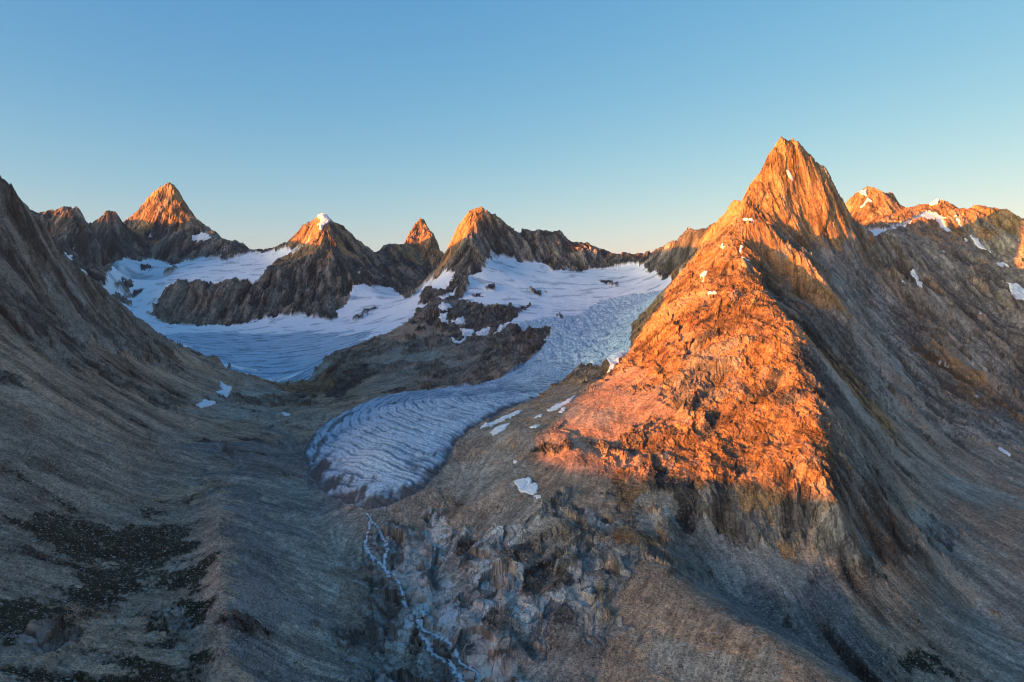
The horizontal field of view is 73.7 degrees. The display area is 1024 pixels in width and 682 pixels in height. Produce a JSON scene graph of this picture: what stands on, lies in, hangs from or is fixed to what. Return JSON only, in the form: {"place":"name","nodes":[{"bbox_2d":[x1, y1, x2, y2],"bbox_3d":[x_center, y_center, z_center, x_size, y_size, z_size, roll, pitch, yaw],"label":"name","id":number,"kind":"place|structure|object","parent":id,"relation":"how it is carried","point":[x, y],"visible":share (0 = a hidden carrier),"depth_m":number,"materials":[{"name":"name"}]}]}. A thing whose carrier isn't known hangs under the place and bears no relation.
{"place":"outdoors","nodes":[
{"label":"outdoors","id":0,"kind":"place"},
{"bbox_2d":[30,206,138,292],"bbox_3d":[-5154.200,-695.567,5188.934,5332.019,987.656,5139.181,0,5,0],"label":"mountain","id":1,"kind":"structure","parent":0,"point":[92,250],"depth_m":5910.49,"materials":[{"name":"grey stone"}]},
{"bbox_2d":[0,175,293,681],"bbox_3d":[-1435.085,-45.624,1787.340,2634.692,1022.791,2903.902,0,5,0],"label":"mountain","id":2,"kind":"structure","parent":0,"point":[64,317],"depth_m":1447.49,"materials":[{"name":"grey stone"}]},
{"bbox_2d":[196,399,214,407],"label":"snow patch","id":3,"kind":"object","parent":2,"relation":"on","point":[204,403],"visible":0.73,"depth_m":2383.56,"materials":[{"name":"white snow"}]},
{"bbox_2d":[216,381,232,397],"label":"snow patch","id":4,"kind":"object","parent":2,"relation":"on","point":[226,390],"visible":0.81,"depth_m":2656.00,"materials":[{"name":"white snow"}]},
{"bbox_2d":[96,182,279,264],"bbox_3d":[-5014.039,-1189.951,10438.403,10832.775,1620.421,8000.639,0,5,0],"label":"mountain","id":5,"kind":"structure","parent":0,"point":[163,223],"depth_m":7138.66,"materials":[{"name":"stone"}]},
{"bbox_2d":[192,232,210,241],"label":"snow patch","id":6,"kind":"object","parent":5,"relation":"on","point":[201,236],"visible":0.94,"depth_m":7164.40,"materials":[{"name":"white snow"}]},
{"bbox_2d":[101,237,309,318],"bbox_3d":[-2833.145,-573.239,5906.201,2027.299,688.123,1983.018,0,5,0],"label":"glacier","id":7,"kind":"object","parent":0,"point":[136,287],"visible":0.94,"depth_m":6034.08,"materials":[{"name":"white snow"}]},
{"bbox_2d":[148,215,375,350],"bbox_3d":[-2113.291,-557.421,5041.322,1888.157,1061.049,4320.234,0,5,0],"label":"mountain","id":8,"kind":"structure","parent":0,"point":[322,272],"depth_m":5508.39,"materials":[{"name":"stone"}]},
{"bbox_2d":[317,213,330,229],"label":"snow patch","id":9,"kind":"object","parent":8,"relation":"on","point":[324,218],"visible":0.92,"depth_m":6307.50,"materials":[{"name":"white snow"}]},
{"bbox_2d":[141,276,432,381],"bbox_3d":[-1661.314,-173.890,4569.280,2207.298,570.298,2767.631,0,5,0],"label":"glacier","id":10,"kind":"object","parent":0,"point":[295,345],"visible":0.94,"depth_m":4551.03,"materials":[{"name":"white snow"}]},
{"bbox_2d":[128,376,504,681],"bbox_3d":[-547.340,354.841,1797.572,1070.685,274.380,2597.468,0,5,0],"label":"valley floor","id":11,"kind":"structure","parent":0,"point":[311,410],"depth_m":1333.40,"materials":[{"name":"grey gravel"}]},
{"bbox_2d":[335,218,460,295],"bbox_3d":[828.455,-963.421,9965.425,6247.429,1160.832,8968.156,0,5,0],"label":"mountain","id":12,"kind":"structure","parent":0,"point":[412,262],"depth_m":6521.48,"materials":[{"name":"stone"}]},
{"bbox_2d":[225,302,581,388],"bbox_3d":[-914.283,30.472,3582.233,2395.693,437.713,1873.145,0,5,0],"label":"mountain","id":13,"kind":"structure","parent":0,"point":[420,345],"depth_m":3337.20,"materials":[{"name":"stone"}]},
{"bbox_2d":[439,312,447,323],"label":"snow patch","id":14,"kind":"object","parent":13,"relation":"on","point":[442,317],"visible":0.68,"depth_m":4098.20,"materials":[{"name":"white snow"}]},
{"bbox_2d":[438,302,451,310],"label":"snow patch","id":15,"kind":"object","parent":13,"relation":"on","point":[442,306],"visible":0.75,"depth_m":4331.95,"materials":[{"name":"white snow"}]},
{"bbox_2d":[451,316,464,324],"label":"snow patch","id":16,"kind":"object","parent":13,"relation":"on","point":[460,320],"visible":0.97,"depth_m":3947.31,"materials":[{"name":"white snow"}]},
{"bbox_2d":[451,337,465,342],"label":"snow patch","id":17,"kind":"object","parent":13,"relation":"on","point":[457,341],"visible":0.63,"depth_m":3555.03,"materials":[{"name":"white snow"}]},
{"bbox_2d":[460,328,473,336],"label":"snow patch","id":18,"kind":"object","parent":13,"relation":"on","point":[467,332],"visible":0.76,"depth_m":3739.82,"materials":[{"name":"white snow"}]},
{"bbox_2d":[476,327,489,335],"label":"snow patch","id":19,"kind":"object","parent":13,"relation":"on","point":[483,331],"visible":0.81,"depth_m":3646.36,"materials":[{"name":"white snow"}]},
{"bbox_2d":[493,318,517,333],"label":"snow patch","id":20,"kind":"object","parent":13,"relation":"on","point":[500,328],"visible":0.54,"depth_m":3765.18,"materials":[{"name":"white snow"}]},
{"bbox_2d":[361,513,483,681],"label":"stream","id":21,"kind":"structure","parent":0,"point":[424,632],"depth_m":1184.99,"materials":[{"name":"blue liquid"}]},
{"bbox_2d":[304,249,685,510],"bbox_3d":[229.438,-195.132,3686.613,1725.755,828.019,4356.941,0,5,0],"label":"glacier","id":22,"kind":"object","parent":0,"point":[387,450],"visible":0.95,"depth_m":2533.03,"materials":[{"name":"white ice"}]},
{"bbox_2d":[0,0,1023,253],"label":"sky","id":23,"kind":"structure","parent":0,"point":[614,126],"materials":[{"name":"blue"}]},
{"bbox_2d":[404,206,642,307],"bbox_3d":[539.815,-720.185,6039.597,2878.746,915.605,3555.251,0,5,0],"label":"mountain","id":24,"kind":"structure","parent":0,"point":[480,233],"depth_m":5801.01,"materials":[{"name":"stone"}]},
{"bbox_2d":[402,359,855,681],"bbox_3d":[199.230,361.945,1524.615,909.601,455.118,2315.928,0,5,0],"label":"slope","id":25,"kind":"structure","parent":0,"point":[580,379],"depth_m":1292.61,"materials":[{"name":"stone"}]},
{"bbox_2d":[491,423,509,435],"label":"snow patch","id":26,"kind":"object","parent":25,"relation":"on","point":[497,429],"visible":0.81,"depth_m":1943.48,"materials":[{"name":"white snow"}]},
{"bbox_2d":[480,410,521,428],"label":"snow patch","id":27,"kind":"object","parent":25,"relation":"on","point":[496,421],"visible":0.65,"depth_m":2037.25,"materials":[{"name":"white snow"}]},
{"bbox_2d":[514,477,537,494],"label":"snow patch","id":28,"kind":"object","parent":25,"relation":"on","point":[526,485],"visible":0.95,"depth_m":1612.03,"materials":[{"name":"white snow"}]},
{"bbox_2d":[547,395,575,411],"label":"snow patch","id":29,"kind":"object","parent":25,"relation":"on","point":[557,406],"visible":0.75,"depth_m":2073.08,"materials":[{"name":"white snow"}]},
{"bbox_2d":[630,200,758,335],"bbox_3d":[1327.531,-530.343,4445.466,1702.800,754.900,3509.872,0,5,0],"label":"mountain","id":30,"kind":"structure","parent":0,"point":[702,247],"depth_m":3334.13,"materials":[{"name":"brown stone"}]},
{"bbox_2d":[700,271,707,281],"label":"snow patch","id":31,"kind":"object","parent":30,"relation":"on","point":[703,273],"visible":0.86,"depth_m":2823.69,"materials":[{"name":"white snow"}]},
{"bbox_2d":[567,220,862,570],"bbox_3d":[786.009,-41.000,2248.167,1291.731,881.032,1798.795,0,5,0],"label":"mountain","id":32,"kind":"structure","parent":0,"point":[696,324],"depth_m":1908.89,"materials":[{"name":"brown stone"}]},
{"bbox_2d":[606,349,625,373],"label":"snow patch","id":33,"kind":"object","parent":32,"relation":"on","point":[613,359],"visible":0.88,"depth_m":2518.25,"materials":[{"name":"white snow"}]},
{"bbox_2d":[681,136,935,374],"bbox_3d":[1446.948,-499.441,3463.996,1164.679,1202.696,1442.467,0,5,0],"label":"mountain","id":34,"kind":"structure","parent":0,"point":[806,212],"depth_m":3534.24,"materials":[{"name":"stone"}]},
{"bbox_2d":[787,170,792,180],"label":"snow patch","id":35,"kind":"object","parent":34,"relation":"on","point":[789,175],"visible":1,"depth_m":3645.14,"materials":[{"name":"white snow"}]},
{"bbox_2d":[623,453,1023,681],"bbox_3d":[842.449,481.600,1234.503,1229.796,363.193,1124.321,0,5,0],"label":"scree slope","id":36,"kind":"structure","parent":0,"point":[705,509],"depth_m":1405.04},
{"bbox_2d":[772,222,1023,558],"bbox_3d":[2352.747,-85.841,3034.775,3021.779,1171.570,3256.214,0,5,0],"label":"mountain","id":37,"kind":"structure","parent":0,"point":[951,426],"depth_m":2610.05,"materials":[{"name":"grey stone"}]},
{"bbox_2d":[910,269,918,279],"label":"snow patch","id":38,"kind":"object","parent":37,"relation":"on","point":[913,274],"visible":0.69,"depth_m":3735.22,"materials":[{"name":"white snow"}]},
{"bbox_2d":[916,279,922,287],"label":"snow patch","id":39,"kind":"object","parent":37,"relation":"on","point":[919,283],"visible":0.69,"depth_m":3625.59,"materials":[{"name":"white snow"}]},
{"bbox_2d":[998,447,1010,455],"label":"snow patch","id":40,"kind":"object","parent":37,"relation":"on","point":[1004,451],"visible":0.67,"depth_m":2391.33,"materials":[{"name":"white snow"}]},
{"bbox_2d":[1006,282,1023,299],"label":"snow patch","id":41,"kind":"object","parent":37,"relation":"on","point":[1017,290],"visible":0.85,"depth_m":4128.53,"materials":[{"name":"white snow"}]},
{"bbox_2d":[845,186,1023,272],"bbox_3d":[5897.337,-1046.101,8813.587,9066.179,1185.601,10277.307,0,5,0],"label":"mountain","id":42,"kind":"structure","parent":0,"point":[998,233],"depth_m":4918.76,"materials":[{"name":"brown stone"}]},
{"bbox_2d":[859,189,867,195],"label":"snow patch","id":43,"kind":"object","parent":42,"relation":"on","point":[863,192],"visible":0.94,"depth_m":6321.07,"materials":[{"name":"white snow"}]},
{"bbox_2d":[860,198,871,207],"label":"snow patch","id":44,"kind":"object","parent":42,"relation":"on","point":[867,199],"visible":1,"depth_m":6213.25,"materials":[{"name":"white snow"}]},
{"bbox_2d":[929,198,940,204],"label":"snow patch","id":45,"kind":"object","parent":42,"relation":"on","point":[935,201],"visible":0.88,"depth_m":5188.94,"materials":[{"name":"white snow"}]},
{"bbox_2d":[970,235,990,252],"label":"snow patch","id":46,"kind":"object","parent":42,"relation":"on","point":[977,243],"visible":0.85,"depth_m":4731.86,"materials":[{"name":"white snow"}]},
{"bbox_2d":[996,262,1008,266],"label":"snow patch","id":47,"kind":"object","parent":42,"relation":"on","point":[1001,264],"visible":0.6,"depth_m":4507.97,"materials":[{"name":"white snow"}]},
{"bbox_3d":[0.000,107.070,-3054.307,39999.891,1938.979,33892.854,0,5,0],"label":"hills","id":48,"kind":"structure","parent":0,"visible":0},
{"bbox_2d":[0,337,1023,681],"bbox_3d":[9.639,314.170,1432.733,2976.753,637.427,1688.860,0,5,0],"label":"rubble","id":49,"kind":"object","parent":48,"relation":"on","point":[466,547],"visible":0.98,"depth_m":1351.05,"materials":[{"name":"stone"}]}
]}

